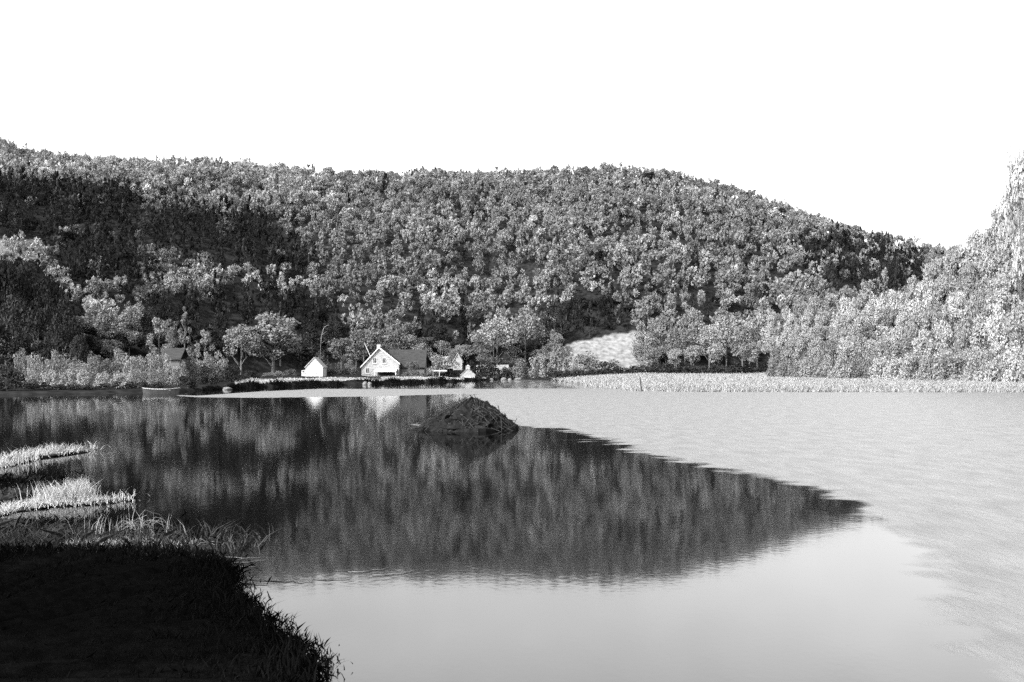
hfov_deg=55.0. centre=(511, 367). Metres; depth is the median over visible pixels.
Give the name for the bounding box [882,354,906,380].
broadleaf tree
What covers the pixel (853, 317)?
broadleaf tree
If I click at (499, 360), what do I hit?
broadleaf tree
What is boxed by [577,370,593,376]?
bush
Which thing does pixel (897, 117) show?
sky
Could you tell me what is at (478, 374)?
bush
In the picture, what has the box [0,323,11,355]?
tree
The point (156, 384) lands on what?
bush
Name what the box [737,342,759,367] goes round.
broadleaf tree
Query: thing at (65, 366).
bush
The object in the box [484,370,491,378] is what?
bush
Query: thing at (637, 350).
broadleaf tree
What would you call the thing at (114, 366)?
bush
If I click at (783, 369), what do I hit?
broadleaf tree
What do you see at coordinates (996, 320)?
broadleaf tree
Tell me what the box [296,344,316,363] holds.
pine tree
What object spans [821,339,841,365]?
broadleaf tree
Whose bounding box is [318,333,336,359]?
pine tree
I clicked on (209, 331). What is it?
pine tree
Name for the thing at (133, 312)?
broadleaf tree
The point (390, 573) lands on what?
reed stem
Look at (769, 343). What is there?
broadleaf tree
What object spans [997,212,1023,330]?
broadleaf tree
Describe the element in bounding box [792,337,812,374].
broadleaf tree
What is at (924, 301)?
broadleaf tree
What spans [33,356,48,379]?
bush
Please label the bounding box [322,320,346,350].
pine tree
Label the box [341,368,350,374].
bush
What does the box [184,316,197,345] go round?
pine tree
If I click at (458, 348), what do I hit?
broadleaf tree
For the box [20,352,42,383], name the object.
bush
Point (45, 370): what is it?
bush
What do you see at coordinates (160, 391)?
rowing boat
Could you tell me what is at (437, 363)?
bush
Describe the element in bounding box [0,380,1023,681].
water
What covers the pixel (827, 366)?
broadleaf tree
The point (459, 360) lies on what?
cottage
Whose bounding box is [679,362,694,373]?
bush
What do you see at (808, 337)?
broadleaf tree
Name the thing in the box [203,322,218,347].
pine tree
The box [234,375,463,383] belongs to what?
shore grass
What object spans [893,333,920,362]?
broadleaf tree
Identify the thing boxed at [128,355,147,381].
bush
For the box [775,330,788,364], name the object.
broadleaf tree
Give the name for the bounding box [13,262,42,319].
tree
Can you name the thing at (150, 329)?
pine tree
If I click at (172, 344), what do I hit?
tree
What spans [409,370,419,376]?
bush
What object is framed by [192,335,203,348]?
pine tree
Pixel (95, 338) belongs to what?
pine tree
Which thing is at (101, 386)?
bush
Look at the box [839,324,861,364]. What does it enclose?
broadleaf tree
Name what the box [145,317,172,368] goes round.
tree
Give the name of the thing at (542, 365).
bush
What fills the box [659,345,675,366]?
broadleaf tree
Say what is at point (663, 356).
broadleaf tree
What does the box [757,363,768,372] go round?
bush
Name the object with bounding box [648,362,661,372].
bush
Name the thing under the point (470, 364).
bush
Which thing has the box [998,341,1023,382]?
tree
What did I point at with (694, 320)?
broadleaf tree
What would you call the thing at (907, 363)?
tree
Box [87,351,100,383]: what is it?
bush
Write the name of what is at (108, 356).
pine tree
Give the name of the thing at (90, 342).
pine tree
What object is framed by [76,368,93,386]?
bush
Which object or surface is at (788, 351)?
broadleaf tree
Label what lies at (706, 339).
broadleaf tree
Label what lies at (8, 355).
broadleaf tree
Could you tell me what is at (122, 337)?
pine tree
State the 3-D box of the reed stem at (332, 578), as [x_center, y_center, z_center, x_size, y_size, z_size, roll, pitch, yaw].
[-2.551,2.988,13.943,0.542,0.013,0.128,0,0,-6]
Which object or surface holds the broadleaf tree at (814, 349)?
on the hill
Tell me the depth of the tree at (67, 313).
177.47 m
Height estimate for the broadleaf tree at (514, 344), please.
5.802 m
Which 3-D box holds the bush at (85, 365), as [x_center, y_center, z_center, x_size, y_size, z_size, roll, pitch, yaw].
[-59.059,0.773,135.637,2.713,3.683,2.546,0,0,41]
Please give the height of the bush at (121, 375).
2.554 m
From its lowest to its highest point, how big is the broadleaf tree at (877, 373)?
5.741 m
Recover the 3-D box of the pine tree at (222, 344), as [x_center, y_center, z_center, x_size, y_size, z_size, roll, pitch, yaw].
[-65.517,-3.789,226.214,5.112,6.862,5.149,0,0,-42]
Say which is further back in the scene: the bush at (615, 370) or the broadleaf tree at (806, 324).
the bush at (615, 370)
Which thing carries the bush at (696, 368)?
on the hill
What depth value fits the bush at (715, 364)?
227.83 m
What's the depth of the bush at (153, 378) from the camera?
123.02 m
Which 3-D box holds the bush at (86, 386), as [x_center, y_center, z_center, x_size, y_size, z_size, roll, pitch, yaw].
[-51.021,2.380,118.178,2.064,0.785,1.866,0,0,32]
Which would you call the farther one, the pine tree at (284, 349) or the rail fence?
the pine tree at (284, 349)
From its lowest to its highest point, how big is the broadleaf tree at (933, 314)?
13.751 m
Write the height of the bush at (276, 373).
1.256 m
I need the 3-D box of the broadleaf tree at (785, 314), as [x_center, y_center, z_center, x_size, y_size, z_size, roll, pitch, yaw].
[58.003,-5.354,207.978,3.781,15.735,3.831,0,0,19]
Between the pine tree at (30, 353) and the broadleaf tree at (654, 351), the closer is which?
the pine tree at (30, 353)
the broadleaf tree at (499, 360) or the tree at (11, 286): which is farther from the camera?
the broadleaf tree at (499, 360)
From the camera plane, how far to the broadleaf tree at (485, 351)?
263.68 m
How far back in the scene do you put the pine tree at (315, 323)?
252.22 m
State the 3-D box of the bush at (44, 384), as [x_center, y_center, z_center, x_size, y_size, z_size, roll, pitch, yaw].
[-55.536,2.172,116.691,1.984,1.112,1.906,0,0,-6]
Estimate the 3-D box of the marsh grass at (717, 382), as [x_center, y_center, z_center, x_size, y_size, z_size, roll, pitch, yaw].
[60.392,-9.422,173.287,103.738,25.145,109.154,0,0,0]
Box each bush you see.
[0,362,25,390]
[13,347,27,387]
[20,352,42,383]
[21,382,37,388]
[22,368,42,387]
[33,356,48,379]
[34,381,50,388]
[37,359,53,386]
[39,370,58,387]
[49,350,64,385]
[49,384,64,389]
[56,353,75,383]
[57,369,76,385]
[64,357,84,384]
[64,383,79,389]
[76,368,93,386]
[77,361,92,382]
[80,384,95,389]
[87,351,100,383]
[90,355,114,385]
[92,371,111,387]
[92,383,108,388]
[100,358,121,380]
[106,381,123,388]
[110,371,126,388]
[112,348,126,382]
[121,353,138,383]
[122,381,137,388]
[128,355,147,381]
[129,369,144,387]
[138,358,154,379]
[138,382,153,387]
[145,351,165,384]
[145,369,165,387]
[151,382,164,387]
[157,353,171,378]
[164,368,172,385]
[169,366,181,385]
[174,371,197,387]
[176,361,188,384]
[186,352,201,383]
[197,363,222,383]
[208,350,227,379]
[218,363,246,381]
[242,370,259,378]
[273,371,285,375]
[283,369,296,375]
[325,361,331,375]
[327,369,336,375]
[332,362,344,374]
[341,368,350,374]
[345,359,358,374]
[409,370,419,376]
[427,353,447,374]
[440,347,460,374]
[449,370,459,376]
[465,360,475,372]
[475,363,489,376]
[475,372,484,377]
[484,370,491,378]
[488,362,500,377]
[497,366,512,378]
[509,359,532,378]
[527,354,546,377]
[544,367,558,380]
[546,344,573,375]
[555,369,569,377]
[564,369,579,376]
[566,351,600,373]
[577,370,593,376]
[589,369,604,374]
[599,359,619,373]
[599,369,613,374]
[611,366,624,373]
[619,366,635,373]
[629,365,643,372]
[635,365,654,373]
[637,353,652,372]
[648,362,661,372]
[658,362,674,372]
[667,365,682,373]
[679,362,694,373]
[689,365,704,372]
[697,365,714,373]
[712,362,722,373]
[716,365,734,373]
[732,361,741,373]
[739,364,754,373]
[749,367,763,372]
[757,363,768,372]
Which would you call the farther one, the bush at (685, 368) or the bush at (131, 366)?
the bush at (685, 368)
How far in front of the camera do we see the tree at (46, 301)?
181.49 m
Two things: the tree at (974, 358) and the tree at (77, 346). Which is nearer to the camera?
the tree at (974, 358)
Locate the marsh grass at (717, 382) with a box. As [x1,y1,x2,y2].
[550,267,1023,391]
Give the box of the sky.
[0,0,1023,251]
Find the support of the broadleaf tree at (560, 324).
on the hill
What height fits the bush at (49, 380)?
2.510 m
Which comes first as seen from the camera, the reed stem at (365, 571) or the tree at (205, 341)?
the reed stem at (365, 571)
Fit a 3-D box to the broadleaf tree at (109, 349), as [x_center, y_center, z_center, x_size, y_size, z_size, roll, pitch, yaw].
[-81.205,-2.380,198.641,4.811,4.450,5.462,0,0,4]
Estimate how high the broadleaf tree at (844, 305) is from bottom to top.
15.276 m
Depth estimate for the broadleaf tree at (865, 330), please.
177.97 m
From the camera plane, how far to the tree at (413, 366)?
216.73 m
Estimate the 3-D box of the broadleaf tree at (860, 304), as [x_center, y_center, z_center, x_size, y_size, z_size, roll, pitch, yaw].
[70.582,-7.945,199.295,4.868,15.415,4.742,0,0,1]
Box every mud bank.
[0,473,58,499]
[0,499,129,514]
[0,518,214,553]
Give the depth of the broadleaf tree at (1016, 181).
150.15 m
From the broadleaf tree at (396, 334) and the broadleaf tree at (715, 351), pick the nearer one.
the broadleaf tree at (715, 351)
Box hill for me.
[0,168,1023,394]
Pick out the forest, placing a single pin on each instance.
(105, 172)
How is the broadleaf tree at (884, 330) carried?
on the hill
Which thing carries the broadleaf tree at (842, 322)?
on the hill
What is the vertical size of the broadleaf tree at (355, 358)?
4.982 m
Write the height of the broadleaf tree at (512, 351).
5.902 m
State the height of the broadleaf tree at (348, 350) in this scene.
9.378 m
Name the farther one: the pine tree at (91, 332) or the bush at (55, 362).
the pine tree at (91, 332)
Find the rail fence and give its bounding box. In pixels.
[426,368,446,375]
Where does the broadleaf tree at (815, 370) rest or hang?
on the hill
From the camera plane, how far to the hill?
285.52 m
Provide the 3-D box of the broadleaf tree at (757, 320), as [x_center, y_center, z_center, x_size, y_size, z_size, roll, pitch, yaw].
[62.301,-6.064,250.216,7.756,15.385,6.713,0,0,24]
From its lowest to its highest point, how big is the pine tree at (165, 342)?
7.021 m
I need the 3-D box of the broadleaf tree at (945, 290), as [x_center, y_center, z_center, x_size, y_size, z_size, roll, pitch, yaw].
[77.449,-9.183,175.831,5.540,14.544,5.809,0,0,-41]
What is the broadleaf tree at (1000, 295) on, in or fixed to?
on the hill
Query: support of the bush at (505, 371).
on the hill
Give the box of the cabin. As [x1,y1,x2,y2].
[162,348,189,382]
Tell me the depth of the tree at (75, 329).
171.23 m
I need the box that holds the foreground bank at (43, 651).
[0,547,317,681]
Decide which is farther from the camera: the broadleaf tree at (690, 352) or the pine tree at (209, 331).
the broadleaf tree at (690, 352)
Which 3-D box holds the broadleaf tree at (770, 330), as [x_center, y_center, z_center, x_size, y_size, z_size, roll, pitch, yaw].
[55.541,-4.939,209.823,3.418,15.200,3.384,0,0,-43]
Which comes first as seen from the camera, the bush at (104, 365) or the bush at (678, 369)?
the bush at (104, 365)
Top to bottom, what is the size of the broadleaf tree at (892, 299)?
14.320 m
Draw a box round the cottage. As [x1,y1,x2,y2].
[442,353,463,369]
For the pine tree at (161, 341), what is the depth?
206.44 m
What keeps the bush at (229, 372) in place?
on the hill
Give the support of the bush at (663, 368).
on the hill
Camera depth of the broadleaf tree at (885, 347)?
166.63 m
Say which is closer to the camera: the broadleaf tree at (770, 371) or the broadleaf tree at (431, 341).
the broadleaf tree at (770, 371)
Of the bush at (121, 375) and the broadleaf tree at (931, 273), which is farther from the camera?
the broadleaf tree at (931, 273)
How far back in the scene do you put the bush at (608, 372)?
217.45 m
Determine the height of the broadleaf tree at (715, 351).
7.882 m
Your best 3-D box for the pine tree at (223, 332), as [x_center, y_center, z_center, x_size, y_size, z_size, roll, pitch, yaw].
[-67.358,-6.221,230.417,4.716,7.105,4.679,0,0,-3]
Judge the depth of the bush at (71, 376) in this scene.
121.91 m
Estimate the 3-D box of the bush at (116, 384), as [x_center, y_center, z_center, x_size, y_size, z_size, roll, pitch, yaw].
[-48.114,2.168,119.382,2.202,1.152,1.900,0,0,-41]
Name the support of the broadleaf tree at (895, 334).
on the hill
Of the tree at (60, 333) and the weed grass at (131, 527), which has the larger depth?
the tree at (60, 333)
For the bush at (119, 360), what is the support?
on the hill
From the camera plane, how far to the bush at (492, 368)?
246.52 m
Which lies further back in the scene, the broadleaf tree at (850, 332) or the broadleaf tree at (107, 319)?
the broadleaf tree at (107, 319)
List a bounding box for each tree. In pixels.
[0,256,23,327]
[0,293,29,367]
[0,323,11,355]
[0,337,20,368]
[7,333,35,367]
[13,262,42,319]
[18,342,36,368]
[21,307,55,362]
[31,339,57,368]
[33,276,60,334]
[44,324,69,364]
[52,296,76,363]
[59,343,70,361]
[66,316,86,362]
[69,316,92,332]
[69,335,89,363]
[82,327,99,336]
[83,334,99,361]
[85,336,101,353]
[93,313,118,338]
[94,339,124,358]
[100,343,114,361]
[100,345,125,363]
[101,333,127,344]
[108,317,130,331]
[114,331,144,350]
[117,306,143,341]
[118,329,140,355]
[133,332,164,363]
[136,306,160,328]
[139,326,161,339]
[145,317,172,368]
[152,335,173,352]
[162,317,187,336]
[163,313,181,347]
[165,318,179,347]
[177,306,193,363]
[178,331,195,353]
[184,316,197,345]
[188,333,202,360]
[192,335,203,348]
[194,329,214,372]
[195,327,219,360]
[198,344,214,365]
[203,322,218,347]
[210,335,221,362]
[216,326,229,354]
[216,338,235,363]
[222,323,261,374]
[243,311,301,374]
[269,342,292,365]
[292,338,309,357]
[295,343,309,365]
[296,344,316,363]
[301,318,321,350]
[303,332,321,350]
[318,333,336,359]
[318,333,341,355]
[320,325,326,359]
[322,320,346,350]
[328,337,354,367]
[346,351,366,367]
[349,328,381,362]
[351,339,371,360]
[377,324,408,349]
[397,343,411,349]
[405,361,419,374]
[407,334,417,349]
[413,342,431,354]
[417,337,439,347]
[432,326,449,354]
[434,333,451,354]
[434,340,450,354]
[446,349,462,357]
[448,342,467,357]
[453,345,469,359]
[462,345,473,360]
[470,333,490,368]
[476,317,519,364]
[477,342,493,363]
[487,357,505,364]
[489,339,496,356]
[504,346,524,358]
[506,341,521,357]
[508,357,527,368]
[510,313,545,358]
[525,339,540,360]
[530,349,547,366]
[535,317,553,339]
[537,353,558,369]
[542,343,560,354]
[544,307,566,329]
[550,333,564,346]
[552,319,570,334]
[558,300,576,318]
[572,297,588,308]
[577,316,596,321]
[631,331,655,359]
[631,342,646,364]
[645,347,661,372]
[646,316,672,363]
[647,346,667,363]
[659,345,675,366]
[664,328,687,367]
[667,348,681,367]
[673,336,694,364]
[674,311,705,364]
[683,345,704,364]
[695,324,725,372]
[707,342,726,369]
[710,314,740,365]
[727,325,751,372]
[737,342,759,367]
[741,314,766,366]
[761,334,779,361]
[765,310,779,353]
[766,356,777,376]
[770,345,785,368]
[771,313,785,368]
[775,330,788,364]
[776,356,790,376]
[777,305,793,367]
[781,340,799,371]
[783,313,799,362]
[787,326,804,356]
[787,356,800,376]
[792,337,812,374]
[793,298,805,369]
[796,356,812,377]
[799,311,815,356]
[801,330,813,362]
[804,294,822,357]
[806,354,826,377]
[807,336,824,362]
[813,310,832,349]
[813,323,831,362]
[818,355,834,378]
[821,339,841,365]
[822,293,839,324]
[828,312,850,359]
[828,324,845,357]
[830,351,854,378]
[834,295,852,334]
[836,336,852,363]
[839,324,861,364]
[846,357,861,377]
[847,310,859,350]
[847,335,870,372]
[849,292,872,356]
[854,308,883,359]
[855,322,879,361]
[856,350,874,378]
[864,339,888,374]
[865,291,886,333]
[867,324,893,369]
[869,352,889,379]
[875,305,901,347]
[877,339,904,376]
[879,289,904,343]
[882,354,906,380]
[887,323,910,365]
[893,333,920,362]
[895,299,911,349]
[899,275,921,321]
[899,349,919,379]
[905,307,927,370]
[908,281,943,353]
[912,329,938,378]
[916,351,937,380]
[920,302,951,374]
[922,256,948,342]
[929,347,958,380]
[930,276,958,348]
[932,320,954,366]
[941,243,978,323]
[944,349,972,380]
[946,289,970,353]
[950,319,972,371]
[954,261,983,325]
[958,227,992,315]
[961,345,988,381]
[966,286,992,338]
[968,315,991,375]
[977,238,1010,325]
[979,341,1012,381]
[980,203,1011,276]
[983,271,1023,355]
[984,304,1011,378]
[997,134,1023,354]
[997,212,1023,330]
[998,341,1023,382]
[1000,189,1023,289]
[1000,299,1023,351]
[1009,274,1023,304]
[1015,341,1023,381]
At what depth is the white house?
221.00 m
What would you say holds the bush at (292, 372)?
on the hill
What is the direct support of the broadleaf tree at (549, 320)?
on the hill
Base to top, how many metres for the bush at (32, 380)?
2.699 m
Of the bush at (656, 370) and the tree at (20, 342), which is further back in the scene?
the bush at (656, 370)
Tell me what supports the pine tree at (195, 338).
on the hill
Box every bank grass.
[209,547,352,681]
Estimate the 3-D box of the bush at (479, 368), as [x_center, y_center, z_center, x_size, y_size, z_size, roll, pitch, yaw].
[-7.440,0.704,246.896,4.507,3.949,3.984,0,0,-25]
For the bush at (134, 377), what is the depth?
122.79 m
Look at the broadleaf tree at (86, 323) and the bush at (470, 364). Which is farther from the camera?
the bush at (470, 364)
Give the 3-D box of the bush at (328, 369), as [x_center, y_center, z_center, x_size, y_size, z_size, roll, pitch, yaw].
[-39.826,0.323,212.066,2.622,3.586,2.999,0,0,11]
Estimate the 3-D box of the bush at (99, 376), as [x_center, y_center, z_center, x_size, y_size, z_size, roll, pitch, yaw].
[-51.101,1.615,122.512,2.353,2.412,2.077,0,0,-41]
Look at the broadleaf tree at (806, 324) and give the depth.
198.44 m
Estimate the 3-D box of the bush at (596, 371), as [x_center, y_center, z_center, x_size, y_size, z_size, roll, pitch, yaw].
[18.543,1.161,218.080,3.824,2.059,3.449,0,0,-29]
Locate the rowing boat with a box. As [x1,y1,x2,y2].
[142,388,179,393]
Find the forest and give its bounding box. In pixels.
[0,134,957,349]
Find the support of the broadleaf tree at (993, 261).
on the hill
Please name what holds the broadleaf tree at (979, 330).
on the hill
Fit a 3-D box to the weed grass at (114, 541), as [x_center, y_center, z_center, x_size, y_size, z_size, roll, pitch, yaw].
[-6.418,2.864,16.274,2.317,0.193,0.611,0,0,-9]
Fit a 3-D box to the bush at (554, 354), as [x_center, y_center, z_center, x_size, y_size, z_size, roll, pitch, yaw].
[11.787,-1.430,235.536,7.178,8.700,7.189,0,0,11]
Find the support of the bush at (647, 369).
on the hill
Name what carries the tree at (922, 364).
on the hill
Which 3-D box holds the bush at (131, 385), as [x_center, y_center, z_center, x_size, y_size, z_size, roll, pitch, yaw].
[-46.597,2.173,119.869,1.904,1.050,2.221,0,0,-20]
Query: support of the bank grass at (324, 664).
on the foreground bank at (43, 651)
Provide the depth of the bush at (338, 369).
213.60 m
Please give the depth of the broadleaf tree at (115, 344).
200.11 m
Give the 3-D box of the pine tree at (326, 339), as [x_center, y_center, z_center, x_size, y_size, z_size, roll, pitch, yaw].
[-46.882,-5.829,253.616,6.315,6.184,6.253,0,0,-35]
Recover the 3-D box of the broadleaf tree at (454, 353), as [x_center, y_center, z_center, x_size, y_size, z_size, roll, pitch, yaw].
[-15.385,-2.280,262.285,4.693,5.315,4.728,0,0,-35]
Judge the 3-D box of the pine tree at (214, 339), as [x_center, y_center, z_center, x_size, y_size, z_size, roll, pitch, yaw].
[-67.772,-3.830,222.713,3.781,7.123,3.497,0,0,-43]
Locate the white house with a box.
[360,344,428,375]
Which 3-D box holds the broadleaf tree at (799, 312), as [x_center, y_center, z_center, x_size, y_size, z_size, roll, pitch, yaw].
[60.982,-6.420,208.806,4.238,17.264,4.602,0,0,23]
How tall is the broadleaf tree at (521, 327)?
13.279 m
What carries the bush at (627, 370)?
on the hill
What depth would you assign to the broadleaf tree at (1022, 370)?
139.07 m
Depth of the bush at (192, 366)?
149.64 m
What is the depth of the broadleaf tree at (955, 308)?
165.16 m
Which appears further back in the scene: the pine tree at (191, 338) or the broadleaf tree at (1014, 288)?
the pine tree at (191, 338)
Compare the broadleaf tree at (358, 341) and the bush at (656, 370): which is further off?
the broadleaf tree at (358, 341)
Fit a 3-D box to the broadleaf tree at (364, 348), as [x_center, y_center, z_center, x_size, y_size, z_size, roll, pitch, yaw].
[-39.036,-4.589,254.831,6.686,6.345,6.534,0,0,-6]
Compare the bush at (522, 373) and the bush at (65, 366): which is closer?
the bush at (65, 366)
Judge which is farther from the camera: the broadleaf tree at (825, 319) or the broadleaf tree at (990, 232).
the broadleaf tree at (825, 319)
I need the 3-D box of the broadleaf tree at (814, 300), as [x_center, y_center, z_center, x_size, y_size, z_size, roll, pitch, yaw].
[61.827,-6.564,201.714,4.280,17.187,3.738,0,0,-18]
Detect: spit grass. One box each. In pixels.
[0,440,110,469]
[14,474,101,504]
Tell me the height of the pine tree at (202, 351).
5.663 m
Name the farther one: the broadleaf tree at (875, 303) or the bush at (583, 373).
the bush at (583, 373)
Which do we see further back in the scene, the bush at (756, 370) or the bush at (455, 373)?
the bush at (455, 373)
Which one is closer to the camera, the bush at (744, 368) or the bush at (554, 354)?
the bush at (744, 368)
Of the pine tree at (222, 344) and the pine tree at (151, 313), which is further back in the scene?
the pine tree at (222, 344)
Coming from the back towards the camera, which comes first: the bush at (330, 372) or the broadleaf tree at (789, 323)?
the bush at (330, 372)
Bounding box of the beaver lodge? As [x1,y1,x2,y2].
[410,395,519,431]
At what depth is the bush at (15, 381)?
111.51 m
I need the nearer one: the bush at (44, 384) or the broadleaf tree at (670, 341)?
the bush at (44, 384)
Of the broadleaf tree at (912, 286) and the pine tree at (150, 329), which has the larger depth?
the pine tree at (150, 329)
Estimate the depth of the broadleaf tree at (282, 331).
204.47 m
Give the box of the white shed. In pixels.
[301,357,327,376]
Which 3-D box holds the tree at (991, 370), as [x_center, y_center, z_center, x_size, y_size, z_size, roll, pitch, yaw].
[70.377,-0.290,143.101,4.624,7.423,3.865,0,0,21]
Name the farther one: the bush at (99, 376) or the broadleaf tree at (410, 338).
the broadleaf tree at (410, 338)
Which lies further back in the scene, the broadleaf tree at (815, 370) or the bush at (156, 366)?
the broadleaf tree at (815, 370)
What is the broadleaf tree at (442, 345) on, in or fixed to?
on the hill
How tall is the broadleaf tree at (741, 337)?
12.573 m
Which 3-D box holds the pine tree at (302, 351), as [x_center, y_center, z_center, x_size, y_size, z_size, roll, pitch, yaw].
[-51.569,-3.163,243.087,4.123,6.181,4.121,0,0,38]
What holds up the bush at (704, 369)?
on the hill
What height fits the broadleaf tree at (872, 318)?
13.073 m
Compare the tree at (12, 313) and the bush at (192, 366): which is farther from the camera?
the tree at (12, 313)
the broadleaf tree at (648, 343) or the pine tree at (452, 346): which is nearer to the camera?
the broadleaf tree at (648, 343)
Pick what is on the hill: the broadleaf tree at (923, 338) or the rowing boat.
the broadleaf tree at (923, 338)
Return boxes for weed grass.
[0,465,103,494]
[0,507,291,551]
[61,506,185,537]
[65,534,195,547]
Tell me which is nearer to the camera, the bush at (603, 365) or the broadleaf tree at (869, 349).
the broadleaf tree at (869, 349)
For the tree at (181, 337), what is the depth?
165.82 m
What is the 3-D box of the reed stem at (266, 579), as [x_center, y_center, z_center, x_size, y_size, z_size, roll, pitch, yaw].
[-3.460,2.988,13.858,0.715,0.013,0.080,0,0,18]
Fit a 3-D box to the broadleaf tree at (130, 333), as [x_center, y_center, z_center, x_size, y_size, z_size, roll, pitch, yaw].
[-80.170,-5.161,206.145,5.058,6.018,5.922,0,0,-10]
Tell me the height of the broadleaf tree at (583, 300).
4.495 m
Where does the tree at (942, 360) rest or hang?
on the hill
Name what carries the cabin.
on the hill
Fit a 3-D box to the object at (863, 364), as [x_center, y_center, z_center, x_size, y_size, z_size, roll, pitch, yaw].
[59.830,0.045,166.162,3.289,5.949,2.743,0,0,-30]
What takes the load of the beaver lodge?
in the water
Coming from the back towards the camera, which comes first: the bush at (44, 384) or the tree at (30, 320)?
the tree at (30, 320)
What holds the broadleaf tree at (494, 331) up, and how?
on the hill
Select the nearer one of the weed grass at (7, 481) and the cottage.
the weed grass at (7, 481)
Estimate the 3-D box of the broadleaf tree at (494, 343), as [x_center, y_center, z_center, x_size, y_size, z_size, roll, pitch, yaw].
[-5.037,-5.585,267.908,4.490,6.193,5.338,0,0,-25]
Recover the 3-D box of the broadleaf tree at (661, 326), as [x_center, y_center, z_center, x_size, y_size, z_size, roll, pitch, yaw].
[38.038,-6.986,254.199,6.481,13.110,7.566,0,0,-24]
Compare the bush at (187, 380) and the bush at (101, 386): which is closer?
the bush at (101, 386)
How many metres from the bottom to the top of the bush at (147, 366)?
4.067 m
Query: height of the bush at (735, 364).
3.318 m
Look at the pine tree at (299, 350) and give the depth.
245.79 m
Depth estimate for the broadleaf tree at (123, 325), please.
210.42 m
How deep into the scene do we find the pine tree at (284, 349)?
237.60 m
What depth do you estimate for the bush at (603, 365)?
225.31 m
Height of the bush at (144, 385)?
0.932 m
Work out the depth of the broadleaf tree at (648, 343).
245.14 m
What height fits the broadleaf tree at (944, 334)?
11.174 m
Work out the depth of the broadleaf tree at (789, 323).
198.57 m
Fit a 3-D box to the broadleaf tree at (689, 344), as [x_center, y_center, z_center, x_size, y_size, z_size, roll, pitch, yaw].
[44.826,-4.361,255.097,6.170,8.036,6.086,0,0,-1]
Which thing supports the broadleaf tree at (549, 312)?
on the hill
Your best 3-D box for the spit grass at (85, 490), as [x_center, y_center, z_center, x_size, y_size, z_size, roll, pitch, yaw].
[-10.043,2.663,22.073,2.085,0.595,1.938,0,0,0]
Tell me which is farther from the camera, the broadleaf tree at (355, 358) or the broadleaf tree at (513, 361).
the broadleaf tree at (513, 361)
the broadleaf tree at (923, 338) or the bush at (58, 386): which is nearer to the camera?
the bush at (58, 386)
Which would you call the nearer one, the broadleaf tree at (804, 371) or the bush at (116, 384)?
the bush at (116, 384)
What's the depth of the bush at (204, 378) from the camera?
147.57 m
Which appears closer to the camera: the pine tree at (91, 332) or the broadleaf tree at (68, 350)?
the broadleaf tree at (68, 350)
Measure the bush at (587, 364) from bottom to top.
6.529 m
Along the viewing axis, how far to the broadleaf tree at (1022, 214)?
172.39 m
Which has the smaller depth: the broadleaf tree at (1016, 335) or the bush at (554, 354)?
the broadleaf tree at (1016, 335)
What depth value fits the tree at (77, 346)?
159.29 m
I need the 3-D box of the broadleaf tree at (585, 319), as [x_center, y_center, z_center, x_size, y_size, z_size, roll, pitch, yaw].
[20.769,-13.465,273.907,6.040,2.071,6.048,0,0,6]
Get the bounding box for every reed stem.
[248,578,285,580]
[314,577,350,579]
[348,567,388,571]
[372,570,411,574]
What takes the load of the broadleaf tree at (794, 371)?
on the hill
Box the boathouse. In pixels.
[460,365,475,377]
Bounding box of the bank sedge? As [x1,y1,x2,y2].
[202,375,511,389]
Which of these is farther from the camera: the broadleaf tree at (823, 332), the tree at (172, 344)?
the broadleaf tree at (823, 332)
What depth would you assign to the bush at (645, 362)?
228.67 m
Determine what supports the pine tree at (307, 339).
on the hill
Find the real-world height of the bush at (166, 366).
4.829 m
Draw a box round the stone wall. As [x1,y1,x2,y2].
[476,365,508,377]
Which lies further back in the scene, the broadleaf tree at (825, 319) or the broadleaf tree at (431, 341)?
the broadleaf tree at (431, 341)
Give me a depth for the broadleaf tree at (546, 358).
254.13 m
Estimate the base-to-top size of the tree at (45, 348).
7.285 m
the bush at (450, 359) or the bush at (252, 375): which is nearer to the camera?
the bush at (252, 375)
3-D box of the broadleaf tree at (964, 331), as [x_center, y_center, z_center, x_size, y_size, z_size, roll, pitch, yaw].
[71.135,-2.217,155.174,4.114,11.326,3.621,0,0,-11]
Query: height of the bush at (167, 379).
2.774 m

